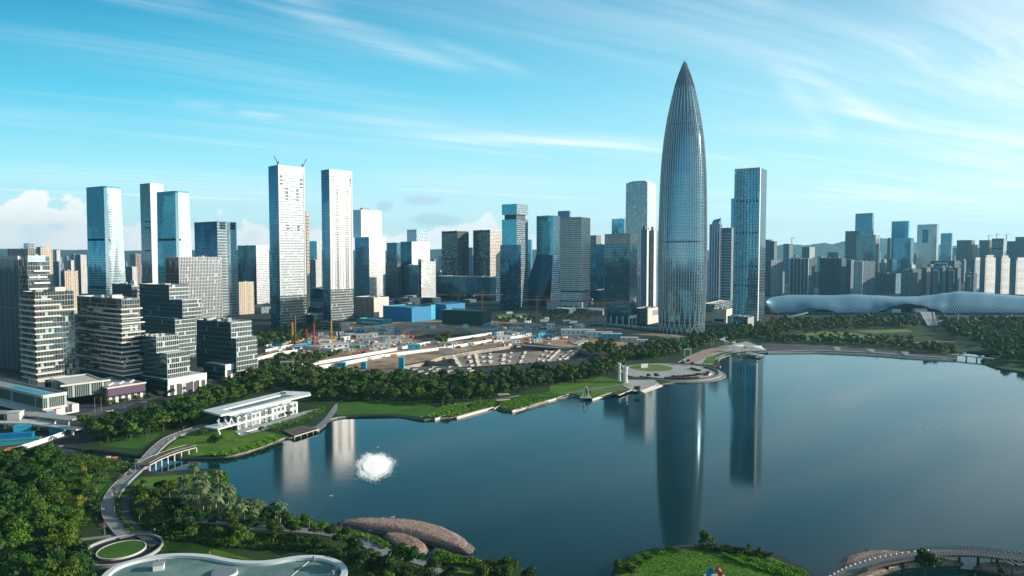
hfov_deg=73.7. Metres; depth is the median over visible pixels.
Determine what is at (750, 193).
office tower
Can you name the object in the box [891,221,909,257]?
glass tower
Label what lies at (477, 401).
park path
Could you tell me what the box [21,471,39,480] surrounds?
broadleaf tree
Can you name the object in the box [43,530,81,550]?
broadleaf tree
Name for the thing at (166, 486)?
broadleaf tree
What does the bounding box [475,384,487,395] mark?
broadleaf tree
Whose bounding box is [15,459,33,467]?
broadleaf tree
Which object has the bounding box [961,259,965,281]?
apartment block
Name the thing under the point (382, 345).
site cabin
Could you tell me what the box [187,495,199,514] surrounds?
palm tree
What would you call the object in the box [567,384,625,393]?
park path
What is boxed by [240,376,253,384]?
broadleaf tree
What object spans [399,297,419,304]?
block
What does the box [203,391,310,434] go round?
pavilion
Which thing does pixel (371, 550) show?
broadleaf tree
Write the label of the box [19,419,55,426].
shed
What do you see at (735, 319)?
office annex
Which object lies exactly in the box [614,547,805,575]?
peninsula lawn
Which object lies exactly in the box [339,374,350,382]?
broadleaf tree
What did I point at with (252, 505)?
palm tree
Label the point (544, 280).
office tower
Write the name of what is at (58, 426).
walkway
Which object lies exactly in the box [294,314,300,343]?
piling rig
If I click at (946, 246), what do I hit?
office tower
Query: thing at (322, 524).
broadleaf tree
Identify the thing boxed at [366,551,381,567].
broadleaf tree
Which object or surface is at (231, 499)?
palm tree
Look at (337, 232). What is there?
white high rise
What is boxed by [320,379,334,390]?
broadleaf tree
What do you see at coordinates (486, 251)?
office tower
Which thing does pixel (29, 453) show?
broadleaf tree
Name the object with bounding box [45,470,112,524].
lawn
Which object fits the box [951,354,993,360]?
footbridge
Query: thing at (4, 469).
broadleaf tree
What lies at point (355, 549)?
broadleaf tree
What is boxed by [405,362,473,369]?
excavation pit
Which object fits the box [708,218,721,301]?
residential tower
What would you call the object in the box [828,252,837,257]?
apartment tower
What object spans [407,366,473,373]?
bracing frame
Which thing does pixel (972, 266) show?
apartment tower
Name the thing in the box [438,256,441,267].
apartment block
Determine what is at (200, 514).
broadleaf tree
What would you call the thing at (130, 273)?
apartment tower
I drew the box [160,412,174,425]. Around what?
broadleaf tree
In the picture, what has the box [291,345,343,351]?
sheeting
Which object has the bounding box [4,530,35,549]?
broadleaf tree
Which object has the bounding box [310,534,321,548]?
broadleaf tree
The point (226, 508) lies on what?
palm tree
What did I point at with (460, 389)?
broadleaf tree
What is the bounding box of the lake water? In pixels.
[62,352,1023,575]
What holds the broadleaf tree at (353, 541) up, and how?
on the park ground at (90, 528)
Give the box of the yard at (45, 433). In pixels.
[0,426,77,449]
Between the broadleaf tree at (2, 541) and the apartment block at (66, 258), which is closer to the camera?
the broadleaf tree at (2, 541)
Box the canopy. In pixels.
[789,312,807,316]
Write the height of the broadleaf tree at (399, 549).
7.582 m
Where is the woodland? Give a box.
[0,312,1023,522]
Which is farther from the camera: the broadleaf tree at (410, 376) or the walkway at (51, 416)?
the broadleaf tree at (410, 376)
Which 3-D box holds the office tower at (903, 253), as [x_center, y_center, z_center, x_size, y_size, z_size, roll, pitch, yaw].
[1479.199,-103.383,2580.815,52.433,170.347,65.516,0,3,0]
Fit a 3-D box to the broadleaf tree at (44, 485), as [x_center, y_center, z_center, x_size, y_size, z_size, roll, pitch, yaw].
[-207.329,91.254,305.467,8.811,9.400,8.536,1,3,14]
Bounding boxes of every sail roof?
[711,337,727,345]
[749,345,765,353]
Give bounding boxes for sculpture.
[580,386,591,398]
[703,567,723,575]
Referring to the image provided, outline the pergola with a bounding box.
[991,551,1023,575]
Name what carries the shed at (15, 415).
on the ground at (84, 438)
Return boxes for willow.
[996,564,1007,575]
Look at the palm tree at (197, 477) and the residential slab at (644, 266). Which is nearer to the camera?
the palm tree at (197, 477)
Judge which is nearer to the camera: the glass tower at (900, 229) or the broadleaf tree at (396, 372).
the broadleaf tree at (396, 372)
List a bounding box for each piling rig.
[291,321,293,342]
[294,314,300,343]
[312,323,318,344]
[330,319,336,341]
[338,320,343,339]
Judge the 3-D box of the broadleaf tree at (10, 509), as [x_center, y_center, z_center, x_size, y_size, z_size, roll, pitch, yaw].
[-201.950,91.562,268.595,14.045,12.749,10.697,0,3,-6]
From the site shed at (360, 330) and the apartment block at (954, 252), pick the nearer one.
the site shed at (360, 330)
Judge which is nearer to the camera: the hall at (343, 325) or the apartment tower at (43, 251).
the hall at (343, 325)
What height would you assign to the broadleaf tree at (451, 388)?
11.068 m
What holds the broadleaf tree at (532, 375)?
on the park ground at (924, 332)
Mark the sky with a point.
(442, 115)
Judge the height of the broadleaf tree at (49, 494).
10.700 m
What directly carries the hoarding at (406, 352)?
on the ground at (84, 438)
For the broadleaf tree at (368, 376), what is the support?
on the park ground at (924, 332)
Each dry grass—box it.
[345,517,464,545]
[386,532,425,551]
[849,550,953,574]
[979,562,1023,571]
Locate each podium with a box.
[79,377,145,403]
[706,300,732,311]
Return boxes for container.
[337,362,346,366]
[360,362,366,368]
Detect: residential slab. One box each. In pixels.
[640,226,648,306]
[649,227,657,306]
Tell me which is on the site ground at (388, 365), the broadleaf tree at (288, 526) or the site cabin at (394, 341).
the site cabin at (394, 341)
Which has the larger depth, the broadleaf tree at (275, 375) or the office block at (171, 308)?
the office block at (171, 308)
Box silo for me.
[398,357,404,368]
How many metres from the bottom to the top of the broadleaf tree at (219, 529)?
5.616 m
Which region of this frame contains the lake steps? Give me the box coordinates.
[639,384,662,392]
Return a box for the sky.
[0,0,1023,250]
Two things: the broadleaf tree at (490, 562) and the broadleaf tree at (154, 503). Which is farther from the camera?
the broadleaf tree at (154, 503)
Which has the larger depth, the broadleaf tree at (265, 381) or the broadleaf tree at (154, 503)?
the broadleaf tree at (265, 381)
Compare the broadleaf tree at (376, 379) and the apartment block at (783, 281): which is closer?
the broadleaf tree at (376, 379)
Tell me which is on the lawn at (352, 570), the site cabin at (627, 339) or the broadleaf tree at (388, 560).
the broadleaf tree at (388, 560)
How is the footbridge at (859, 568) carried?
in the lake water
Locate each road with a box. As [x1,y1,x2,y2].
[56,339,470,424]
[347,330,545,364]
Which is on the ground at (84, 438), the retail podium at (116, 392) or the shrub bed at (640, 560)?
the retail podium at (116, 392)
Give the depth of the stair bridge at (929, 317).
1136.94 m
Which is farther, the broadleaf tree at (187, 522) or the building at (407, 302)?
the building at (407, 302)
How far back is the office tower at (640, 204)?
1337.79 m
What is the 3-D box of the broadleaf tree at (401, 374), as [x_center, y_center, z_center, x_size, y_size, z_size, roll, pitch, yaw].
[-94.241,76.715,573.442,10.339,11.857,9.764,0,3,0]
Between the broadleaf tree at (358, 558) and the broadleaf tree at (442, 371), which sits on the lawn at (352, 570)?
the broadleaf tree at (358, 558)
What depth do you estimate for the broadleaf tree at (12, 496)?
281.42 m
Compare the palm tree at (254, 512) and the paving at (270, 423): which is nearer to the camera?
the palm tree at (254, 512)
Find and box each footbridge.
[824,546,1023,575]
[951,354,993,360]
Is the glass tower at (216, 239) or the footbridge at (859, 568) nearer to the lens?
the footbridge at (859, 568)
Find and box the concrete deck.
[572,339,587,344]
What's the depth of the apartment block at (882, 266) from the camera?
2950.10 m
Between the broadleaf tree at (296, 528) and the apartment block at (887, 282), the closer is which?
the broadleaf tree at (296, 528)
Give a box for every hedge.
[113,493,138,532]
[664,376,699,378]
[671,373,700,376]
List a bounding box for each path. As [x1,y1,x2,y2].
[80,531,157,540]
[167,504,256,528]
[249,525,390,555]
[402,556,442,574]
[421,395,519,417]
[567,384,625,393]
[685,346,730,362]
[758,350,954,358]
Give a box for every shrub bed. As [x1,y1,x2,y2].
[201,435,284,455]
[212,470,237,497]
[238,499,391,547]
[266,405,324,428]
[434,547,497,571]
[618,546,675,573]
[694,542,772,558]
[722,552,810,575]
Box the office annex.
[727,314,753,327]
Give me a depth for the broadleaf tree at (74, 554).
232.61 m
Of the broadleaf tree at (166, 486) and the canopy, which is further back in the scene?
the canopy
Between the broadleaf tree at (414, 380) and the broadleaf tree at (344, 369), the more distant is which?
the broadleaf tree at (344, 369)
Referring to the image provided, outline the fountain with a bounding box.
[355,452,396,483]
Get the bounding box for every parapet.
[101,424,200,530]
[118,425,207,525]
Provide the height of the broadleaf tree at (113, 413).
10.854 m
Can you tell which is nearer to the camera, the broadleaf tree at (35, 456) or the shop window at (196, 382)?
the broadleaf tree at (35, 456)
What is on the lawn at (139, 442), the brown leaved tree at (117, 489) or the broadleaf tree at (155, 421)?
the broadleaf tree at (155, 421)
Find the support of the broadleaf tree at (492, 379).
on the park ground at (924, 332)
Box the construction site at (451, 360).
[410,335,651,372]
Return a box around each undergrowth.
[0,468,100,567]
[65,452,138,470]
[89,385,272,443]
[140,519,348,557]
[276,370,611,405]
[366,561,440,575]
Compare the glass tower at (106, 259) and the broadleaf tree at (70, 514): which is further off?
the glass tower at (106, 259)
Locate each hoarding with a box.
[5,431,63,449]
[257,347,301,359]
[265,344,291,351]
[302,329,511,364]
[319,334,524,367]
[362,323,506,331]
[561,322,702,334]
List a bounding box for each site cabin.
[320,342,348,348]
[349,344,364,347]
[356,333,373,338]
[372,342,389,347]
[385,339,401,343]
[407,344,419,349]
[495,335,510,341]
[546,323,554,329]
[561,329,594,335]
[586,331,612,337]
[602,333,621,338]
[620,337,638,341]
[636,339,647,342]
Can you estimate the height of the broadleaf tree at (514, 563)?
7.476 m
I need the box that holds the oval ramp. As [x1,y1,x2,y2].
[88,533,162,568]
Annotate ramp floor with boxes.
[89,536,160,564]
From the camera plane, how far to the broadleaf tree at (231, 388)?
518.28 m
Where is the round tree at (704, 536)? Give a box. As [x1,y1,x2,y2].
[698,530,715,549]
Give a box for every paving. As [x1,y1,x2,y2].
[235,409,318,435]
[314,403,337,429]
[677,341,766,364]
[760,341,954,357]
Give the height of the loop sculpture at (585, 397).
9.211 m
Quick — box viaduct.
[138,444,196,470]
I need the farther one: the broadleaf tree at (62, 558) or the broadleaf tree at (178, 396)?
the broadleaf tree at (178, 396)
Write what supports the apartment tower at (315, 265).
on the ground at (84, 438)
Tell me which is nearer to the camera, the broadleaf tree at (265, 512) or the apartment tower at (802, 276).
the broadleaf tree at (265, 512)
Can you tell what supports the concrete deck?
on the construction site at (451, 360)
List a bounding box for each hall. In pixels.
[102,553,347,575]
[306,314,317,325]
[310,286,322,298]
[319,320,349,330]
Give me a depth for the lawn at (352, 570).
239.03 m
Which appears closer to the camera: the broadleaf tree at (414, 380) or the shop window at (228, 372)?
the broadleaf tree at (414, 380)
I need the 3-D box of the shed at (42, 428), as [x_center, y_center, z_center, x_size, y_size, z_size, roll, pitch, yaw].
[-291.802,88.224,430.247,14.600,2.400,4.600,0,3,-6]
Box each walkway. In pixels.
[0,410,76,425]
[0,421,83,434]
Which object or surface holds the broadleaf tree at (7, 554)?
on the park ground at (90, 528)
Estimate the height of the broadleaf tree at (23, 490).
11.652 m
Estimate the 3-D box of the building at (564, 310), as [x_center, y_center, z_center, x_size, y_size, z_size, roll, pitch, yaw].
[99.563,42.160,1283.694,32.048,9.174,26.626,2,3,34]
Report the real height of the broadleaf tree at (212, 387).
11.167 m
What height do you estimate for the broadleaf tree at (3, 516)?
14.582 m
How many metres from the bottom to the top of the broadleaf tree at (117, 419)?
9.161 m
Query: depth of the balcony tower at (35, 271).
631.02 m
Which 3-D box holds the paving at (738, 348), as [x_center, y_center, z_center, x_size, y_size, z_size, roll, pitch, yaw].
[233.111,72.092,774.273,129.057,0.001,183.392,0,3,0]
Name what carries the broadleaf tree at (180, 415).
on the park ground at (924, 332)
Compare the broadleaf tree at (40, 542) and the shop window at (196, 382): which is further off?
the shop window at (196, 382)
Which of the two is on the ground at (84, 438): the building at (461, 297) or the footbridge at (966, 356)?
the building at (461, 297)
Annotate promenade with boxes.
[102,424,211,539]
[119,497,160,546]
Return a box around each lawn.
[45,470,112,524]
[98,430,158,448]
[133,472,223,490]
[161,428,274,455]
[161,541,254,560]
[336,400,437,416]
[347,565,383,575]
[448,561,493,574]
[497,314,526,319]
[549,376,626,397]
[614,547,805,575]
[630,364,672,370]
[702,350,736,363]
[796,332,872,341]
[857,329,912,332]
[967,346,985,350]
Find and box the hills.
[0,238,974,261]
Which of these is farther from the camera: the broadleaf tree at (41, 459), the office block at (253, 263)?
the office block at (253, 263)
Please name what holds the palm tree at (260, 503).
on the park ground at (90, 528)
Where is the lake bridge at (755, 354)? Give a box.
[743,352,763,357]
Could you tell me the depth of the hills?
9916.92 m
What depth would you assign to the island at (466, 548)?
270.77 m
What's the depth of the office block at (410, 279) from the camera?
1594.09 m
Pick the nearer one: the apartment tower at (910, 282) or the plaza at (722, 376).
the plaza at (722, 376)
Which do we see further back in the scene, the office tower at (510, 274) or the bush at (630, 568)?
the office tower at (510, 274)
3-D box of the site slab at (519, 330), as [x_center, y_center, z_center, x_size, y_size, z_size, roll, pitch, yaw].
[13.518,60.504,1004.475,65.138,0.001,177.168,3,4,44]
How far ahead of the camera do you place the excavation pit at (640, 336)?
933.39 m
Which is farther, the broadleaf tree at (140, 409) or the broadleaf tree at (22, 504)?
the broadleaf tree at (140, 409)
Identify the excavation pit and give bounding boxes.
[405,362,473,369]
[411,332,480,336]
[427,343,595,369]
[590,334,664,338]
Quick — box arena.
[764,291,1023,314]
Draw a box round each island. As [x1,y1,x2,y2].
[335,518,474,553]
[383,532,428,556]
[840,550,963,575]
[972,562,1023,575]
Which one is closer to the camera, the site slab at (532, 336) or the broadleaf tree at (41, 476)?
the broadleaf tree at (41, 476)
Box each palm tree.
[172,482,183,498]
[177,474,188,486]
[177,486,189,503]
[180,494,192,504]
[186,462,199,475]
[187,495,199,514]
[189,475,205,497]
[191,480,199,503]
[196,473,209,492]
[196,484,209,509]
[197,481,210,491]
[201,496,213,517]
[204,492,214,512]
[210,488,221,507]
[211,470,224,481]
[211,482,222,492]
[211,493,224,518]
[216,482,226,497]
[221,504,236,521]
[222,495,236,512]
[223,485,236,494]
[223,489,232,503]
[234,503,249,523]
[235,498,250,519]
[246,508,259,520]
[247,501,259,508]
[249,499,265,511]
[269,499,282,519]
[271,501,287,522]
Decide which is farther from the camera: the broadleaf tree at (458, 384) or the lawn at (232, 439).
the broadleaf tree at (458, 384)
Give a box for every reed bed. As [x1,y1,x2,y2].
[422,403,467,417]
[462,399,495,413]
[499,391,566,409]
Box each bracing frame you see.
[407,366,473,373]
[451,349,579,367]
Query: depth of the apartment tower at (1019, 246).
2860.94 m
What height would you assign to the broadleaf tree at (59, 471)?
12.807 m
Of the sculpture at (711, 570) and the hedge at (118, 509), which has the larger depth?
the hedge at (118, 509)
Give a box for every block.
[0,256,23,370]
[0,378,78,414]
[64,256,68,270]
[68,260,73,270]
[71,253,75,270]
[112,280,140,325]
[139,283,201,356]
[140,333,206,395]
[165,256,222,345]
[196,317,257,380]
[237,245,269,303]
[237,281,253,314]
[355,296,388,317]
[383,302,464,321]
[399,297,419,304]
[404,264,417,296]
[418,259,435,302]
[436,270,441,275]
[436,275,499,300]
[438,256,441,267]
[439,347,451,353]
[442,308,491,325]
[590,289,603,301]
[612,218,625,233]
[634,306,657,324]
[707,259,708,283]
[713,307,731,322]
[782,271,784,292]
[814,269,818,287]
[817,256,822,268]
[874,273,900,293]
[879,261,886,272]
[887,258,896,272]
[907,262,915,268]
[952,248,956,257]
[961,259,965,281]
[975,245,979,256]
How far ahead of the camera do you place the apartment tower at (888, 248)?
3000.89 m
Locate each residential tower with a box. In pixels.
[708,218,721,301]
[721,227,733,299]
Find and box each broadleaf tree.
[0,449,21,471]
[0,454,20,470]
[0,467,8,472]
[0,479,19,492]
[0,489,20,505]
[0,503,15,533]
[0,505,13,523]
[0,535,8,550]
[0,548,21,568]
[0,552,41,574]
[2,516,36,534]
[3,471,25,482]
[3,567,23,575]
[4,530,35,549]
[10,450,25,456]
[10,464,27,475]
[11,445,28,451]
[13,466,27,474]
[14,496,45,512]
[14,510,40,521]
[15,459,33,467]
[15,556,62,575]
[16,486,40,499]
[17,479,38,488]
[18,485,34,494]
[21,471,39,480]
[22,546,43,558]
[24,445,41,456]
[24,536,46,548]
[25,463,43,474]
[25,502,52,528]
[26,453,41,460]
[26,514,58,531]
[31,468,54,486]
[31,529,52,551]
[32,453,48,464]
[33,442,56,458]
[34,487,60,503]
[36,505,61,520]
[37,543,65,559]
[39,481,62,490]
[42,458,60,468]
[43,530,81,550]
[45,465,70,481]
[45,519,78,549]
[46,557,83,575]
[48,555,90,570]
[49,450,67,460]
[50,463,67,468]
[50,481,65,490]
[61,508,84,521]
[64,551,89,560]
[65,541,93,556]
[69,483,90,494]
[70,556,94,568]
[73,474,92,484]
[73,570,97,575]
[76,414,94,430]
[83,488,96,499]
[83,500,101,515]
[84,417,102,433]
[87,466,101,478]
[91,422,104,437]
[97,414,111,422]
[98,424,117,442]
[101,418,113,424]
[107,410,119,418]
[112,414,123,424]
[115,420,129,436]
[119,422,142,440]
[121,409,136,418]
[127,412,144,432]
[130,484,146,495]
[131,493,149,507]
[133,508,145,521]
[134,405,146,412]
[135,488,150,495]
[137,410,148,414]
[138,419,156,437]
[140,415,158,433]
[146,409,161,415]
[147,497,163,512]
[148,487,164,500]
[152,413,174,431]
[153,480,166,486]
[154,404,165,409]
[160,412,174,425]
[160,523,168,535]
[161,400,173,407]
[162,479,176,501]
[164,498,183,510]
[166,404,178,412]
[167,504,181,516]
[170,394,184,400]
[171,410,189,427]
[173,505,191,525]
[178,401,192,411]
[182,518,200,530]
[184,395,199,401]
[184,526,197,535]
[185,407,197,414]
[186,399,197,405]
[189,409,203,424]
[192,403,207,417]
[192,508,210,526]
[196,386,211,393]
[198,389,211,395]
[200,393,215,403]
[206,383,217,390]
[206,435,219,450]
[207,516,215,522]
[214,526,222,532]
[215,390,227,403]
[224,510,238,523]
[225,523,237,535]
[226,377,238,384]
[226,384,235,398]
[228,524,254,548]
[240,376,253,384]
[240,517,258,530]
[251,373,264,379]
[256,379,269,391]
[259,507,275,523]
[265,519,284,532]
[268,531,277,541]
[272,371,281,383]
[275,364,284,370]
[278,509,290,523]
[283,521,296,533]
[290,369,301,374]
[293,525,301,534]
[294,535,303,545]
[295,372,306,378]
[297,377,309,390]
[300,513,312,527]
[308,524,318,534]
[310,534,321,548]
[313,521,328,532]
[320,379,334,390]
[323,524,336,540]
[325,374,334,381]
[331,526,351,542]
[339,366,348,374]
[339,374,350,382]
[339,381,350,393]
[344,546,360,563]
[346,385,359,399]
[346,536,365,550]
[347,550,369,573]
[350,381,362,387]
[357,372,365,380]
[358,377,368,387]
[359,385,369,393]
[364,372,374,379]
[364,548,381,563]
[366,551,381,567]
[367,384,375,395]
[370,377,383,382]
[373,371,387,380]
[375,384,388,399]
[376,553,402,571]
[383,378,393,384]
[384,373,394,380]
[384,570,394,575]
[388,368,402,383]
[388,542,408,557]
[390,388,400,400]
[393,372,405,378]
[394,376,404,383]
[400,568,413,575]
[403,545,424,566]
[404,374,412,381]
[407,377,418,386]
[411,388,425,402]
[422,391,435,402]
[422,571,438,575]
[423,383,435,389]
[424,557,441,572]
[427,379,439,389]
[435,388,449,403]
[437,369,447,379]
[439,565,457,575]
[445,385,455,393]
[451,373,460,378]
[454,368,462,373]
[454,382,462,395]
[456,386,464,398]
[459,371,471,379]
[462,378,472,383]
[462,381,476,389]
[463,388,472,395]
[474,380,486,385]
[474,563,492,575]
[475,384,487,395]
[480,558,495,568]
[483,375,498,383]
[493,563,512,575]
[497,372,505,377]
[497,384,509,391]
[498,367,510,373]
[503,559,518,575]
[509,371,517,377]
[515,369,526,377]
[520,566,535,575]
[521,376,530,389]
[527,372,535,384]
[530,361,540,368]
[538,364,549,370]
[555,366,565,378]
[556,364,567,369]
[575,366,587,372]
[587,356,597,363]
[587,367,598,378]
[604,363,614,375]
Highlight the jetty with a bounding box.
[612,388,630,396]
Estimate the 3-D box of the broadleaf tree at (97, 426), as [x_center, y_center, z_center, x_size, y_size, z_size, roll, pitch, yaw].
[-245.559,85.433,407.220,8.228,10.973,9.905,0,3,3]
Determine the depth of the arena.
1260.70 m
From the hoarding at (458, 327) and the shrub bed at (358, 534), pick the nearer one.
the shrub bed at (358, 534)
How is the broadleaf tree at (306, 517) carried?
on the park ground at (90, 528)
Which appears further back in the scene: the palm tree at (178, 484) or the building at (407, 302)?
the building at (407, 302)
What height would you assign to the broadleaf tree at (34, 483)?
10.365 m
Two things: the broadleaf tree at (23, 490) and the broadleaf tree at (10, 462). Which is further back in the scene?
the broadleaf tree at (10, 462)
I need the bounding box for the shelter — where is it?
[496,393,509,400]
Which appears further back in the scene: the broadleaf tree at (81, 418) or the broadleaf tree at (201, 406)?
the broadleaf tree at (201, 406)
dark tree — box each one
[497,555,510,564]
[913,548,943,575]
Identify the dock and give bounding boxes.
[283,425,318,439]
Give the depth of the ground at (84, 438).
703.63 m
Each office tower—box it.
[23,242,33,248]
[140,183,162,283]
[353,208,385,295]
[387,242,400,261]
[401,229,429,264]
[442,231,468,275]
[473,230,501,275]
[500,244,520,308]
[502,204,527,306]
[528,215,559,305]
[547,217,592,309]
[589,244,604,290]
[604,233,636,324]
[625,181,655,307]
[732,167,766,326]
[856,235,879,272]
[893,238,913,272]
[916,224,938,268]
[940,233,952,260]
[991,238,1006,264]
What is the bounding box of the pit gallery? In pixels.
[516,344,570,350]
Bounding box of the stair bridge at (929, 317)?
[916,312,936,325]
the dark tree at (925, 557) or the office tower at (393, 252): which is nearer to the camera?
the dark tree at (925, 557)
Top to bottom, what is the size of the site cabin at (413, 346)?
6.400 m
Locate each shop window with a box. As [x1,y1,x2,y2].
[178,384,181,393]
[186,382,189,391]
[194,381,197,390]
[227,370,230,378]
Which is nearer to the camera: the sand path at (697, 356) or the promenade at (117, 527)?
the promenade at (117, 527)
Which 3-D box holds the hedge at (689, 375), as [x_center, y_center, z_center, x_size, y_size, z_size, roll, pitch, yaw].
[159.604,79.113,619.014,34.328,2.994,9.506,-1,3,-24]
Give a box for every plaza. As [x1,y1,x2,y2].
[621,363,721,381]
[623,380,658,391]
[675,370,725,382]
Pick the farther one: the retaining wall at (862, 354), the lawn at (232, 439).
the retaining wall at (862, 354)
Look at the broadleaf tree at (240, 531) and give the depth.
255.83 m
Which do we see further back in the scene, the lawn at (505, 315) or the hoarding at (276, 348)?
the lawn at (505, 315)
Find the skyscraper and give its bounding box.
[657,60,706,333]
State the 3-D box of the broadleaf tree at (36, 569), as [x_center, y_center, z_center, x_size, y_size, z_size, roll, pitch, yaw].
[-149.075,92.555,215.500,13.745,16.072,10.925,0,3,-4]
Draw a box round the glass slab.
[731,199,733,227]
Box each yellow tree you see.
[68,495,86,509]
[76,465,87,476]
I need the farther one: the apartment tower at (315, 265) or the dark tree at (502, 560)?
the apartment tower at (315, 265)
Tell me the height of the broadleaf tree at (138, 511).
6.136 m
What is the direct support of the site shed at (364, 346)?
on the site ground at (388, 365)
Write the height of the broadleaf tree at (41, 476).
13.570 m
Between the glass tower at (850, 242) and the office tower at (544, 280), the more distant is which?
the glass tower at (850, 242)
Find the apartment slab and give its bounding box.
[930,260,959,267]
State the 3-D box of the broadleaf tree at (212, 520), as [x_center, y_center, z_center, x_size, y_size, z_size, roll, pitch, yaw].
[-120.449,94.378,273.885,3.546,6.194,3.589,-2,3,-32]
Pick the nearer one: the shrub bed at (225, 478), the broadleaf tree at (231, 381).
the shrub bed at (225, 478)
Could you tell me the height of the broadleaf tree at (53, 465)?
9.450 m
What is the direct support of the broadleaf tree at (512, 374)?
on the park ground at (924, 332)
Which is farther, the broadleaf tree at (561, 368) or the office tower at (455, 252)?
the office tower at (455, 252)
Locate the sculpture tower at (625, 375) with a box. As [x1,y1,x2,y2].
[618,364,627,382]
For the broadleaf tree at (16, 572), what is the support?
on the park ground at (90, 528)
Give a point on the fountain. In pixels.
(372, 466)
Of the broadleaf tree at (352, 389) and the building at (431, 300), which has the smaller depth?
the broadleaf tree at (352, 389)
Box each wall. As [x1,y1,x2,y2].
[456,407,493,418]
[511,394,568,412]
[591,392,610,400]
[639,367,718,379]
[768,352,953,360]
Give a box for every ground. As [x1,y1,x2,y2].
[0,262,1023,575]
[0,455,522,575]
[80,320,1023,457]
[257,320,702,372]
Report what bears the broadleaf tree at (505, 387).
on the park ground at (924, 332)
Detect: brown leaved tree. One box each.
[99,520,108,534]
[100,471,107,482]
[112,486,119,494]
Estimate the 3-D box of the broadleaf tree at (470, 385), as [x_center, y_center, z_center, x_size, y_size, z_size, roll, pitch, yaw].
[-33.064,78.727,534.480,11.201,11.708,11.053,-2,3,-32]
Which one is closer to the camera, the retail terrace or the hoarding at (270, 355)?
the retail terrace
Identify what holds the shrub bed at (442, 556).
on the park ground at (90, 528)
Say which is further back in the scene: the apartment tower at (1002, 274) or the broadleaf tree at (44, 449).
the apartment tower at (1002, 274)
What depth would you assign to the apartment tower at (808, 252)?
2707.72 m
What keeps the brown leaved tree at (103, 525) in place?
on the park ground at (90, 528)
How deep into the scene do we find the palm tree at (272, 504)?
283.08 m
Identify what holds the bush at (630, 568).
on the peninsula lawn at (698, 559)
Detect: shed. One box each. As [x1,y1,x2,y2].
[0,431,34,438]
[0,436,41,445]
[6,410,23,426]
[13,424,32,431]
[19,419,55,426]
[34,426,49,430]
[48,428,65,433]
[317,332,326,335]
[340,336,349,339]
[356,317,392,325]
[356,329,364,332]
[360,345,369,347]
[532,339,541,342]
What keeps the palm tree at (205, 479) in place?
on the park ground at (90, 528)
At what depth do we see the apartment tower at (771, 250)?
2304.77 m
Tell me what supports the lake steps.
in the lake water
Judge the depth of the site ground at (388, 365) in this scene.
862.80 m
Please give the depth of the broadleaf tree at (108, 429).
399.41 m
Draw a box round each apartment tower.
[7,248,34,255]
[36,246,53,288]
[53,260,60,286]
[54,250,60,281]
[60,270,78,313]
[75,254,87,293]
[125,266,137,283]
[130,253,141,283]
[309,241,321,286]
[310,259,320,287]
[385,262,404,297]
[469,247,472,275]
[528,239,531,278]
[558,211,570,216]
[590,235,600,243]
[765,239,771,279]
[765,260,782,295]
[767,241,776,259]
[783,244,792,282]
[789,258,814,294]
[802,247,814,258]
[819,257,845,294]
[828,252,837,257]
[846,259,854,294]
[853,261,874,294]
[887,238,890,258]
[901,269,921,295]
[921,267,930,294]
[930,267,945,294]
[945,267,960,292]
[956,240,974,262]
[965,272,976,291]
[966,257,979,289]
[979,240,991,257]
[979,255,995,292]
[995,255,1009,293]
[1006,241,1014,279]
[1010,257,1023,294]
[1015,237,1023,259]
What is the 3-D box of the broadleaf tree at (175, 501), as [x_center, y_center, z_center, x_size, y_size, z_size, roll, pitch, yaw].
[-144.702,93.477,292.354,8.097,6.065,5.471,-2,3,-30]
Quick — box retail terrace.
[51,374,110,397]
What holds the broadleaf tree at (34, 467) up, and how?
on the park ground at (90, 528)
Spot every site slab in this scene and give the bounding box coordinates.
[270,341,349,356]
[344,326,425,343]
[486,324,567,335]
[529,333,579,338]
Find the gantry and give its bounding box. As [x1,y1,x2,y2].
[280,361,293,369]
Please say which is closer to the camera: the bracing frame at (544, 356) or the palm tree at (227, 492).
the palm tree at (227, 492)
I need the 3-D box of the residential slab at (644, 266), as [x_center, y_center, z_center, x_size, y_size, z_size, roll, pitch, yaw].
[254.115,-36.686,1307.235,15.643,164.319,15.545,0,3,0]
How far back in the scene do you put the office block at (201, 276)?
824.08 m
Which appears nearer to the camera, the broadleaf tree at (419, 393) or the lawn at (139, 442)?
the lawn at (139, 442)
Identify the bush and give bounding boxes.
[613,558,626,574]
[626,563,636,575]
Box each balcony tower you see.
[18,287,78,387]
[20,254,49,290]
[75,294,144,380]
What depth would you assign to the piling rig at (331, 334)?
858.93 m
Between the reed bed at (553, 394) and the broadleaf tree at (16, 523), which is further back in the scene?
the reed bed at (553, 394)
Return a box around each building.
[254,305,270,313]
[309,306,320,311]
[312,303,322,306]
[393,300,405,304]
[400,302,414,303]
[423,297,440,303]
[455,296,467,299]
[463,299,475,302]
[554,307,575,313]
[563,305,576,307]
[575,307,582,311]
[583,308,603,312]
[588,302,603,307]
[588,309,603,314]
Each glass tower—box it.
[86,186,125,295]
[157,191,191,282]
[194,221,237,318]
[845,231,855,259]
[855,213,873,260]
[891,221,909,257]
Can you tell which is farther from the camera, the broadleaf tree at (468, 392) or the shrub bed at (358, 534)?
the broadleaf tree at (468, 392)
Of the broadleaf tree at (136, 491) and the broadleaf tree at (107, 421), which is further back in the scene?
the broadleaf tree at (107, 421)
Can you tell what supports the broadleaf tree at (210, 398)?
on the park ground at (924, 332)
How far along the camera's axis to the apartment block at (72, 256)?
3658.31 m
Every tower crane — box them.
[473,291,502,309]
[521,296,563,322]
[578,295,592,319]
[591,298,633,331]
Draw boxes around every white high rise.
[268,157,306,327]
[321,169,353,320]
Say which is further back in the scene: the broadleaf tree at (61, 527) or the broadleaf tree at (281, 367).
the broadleaf tree at (281, 367)

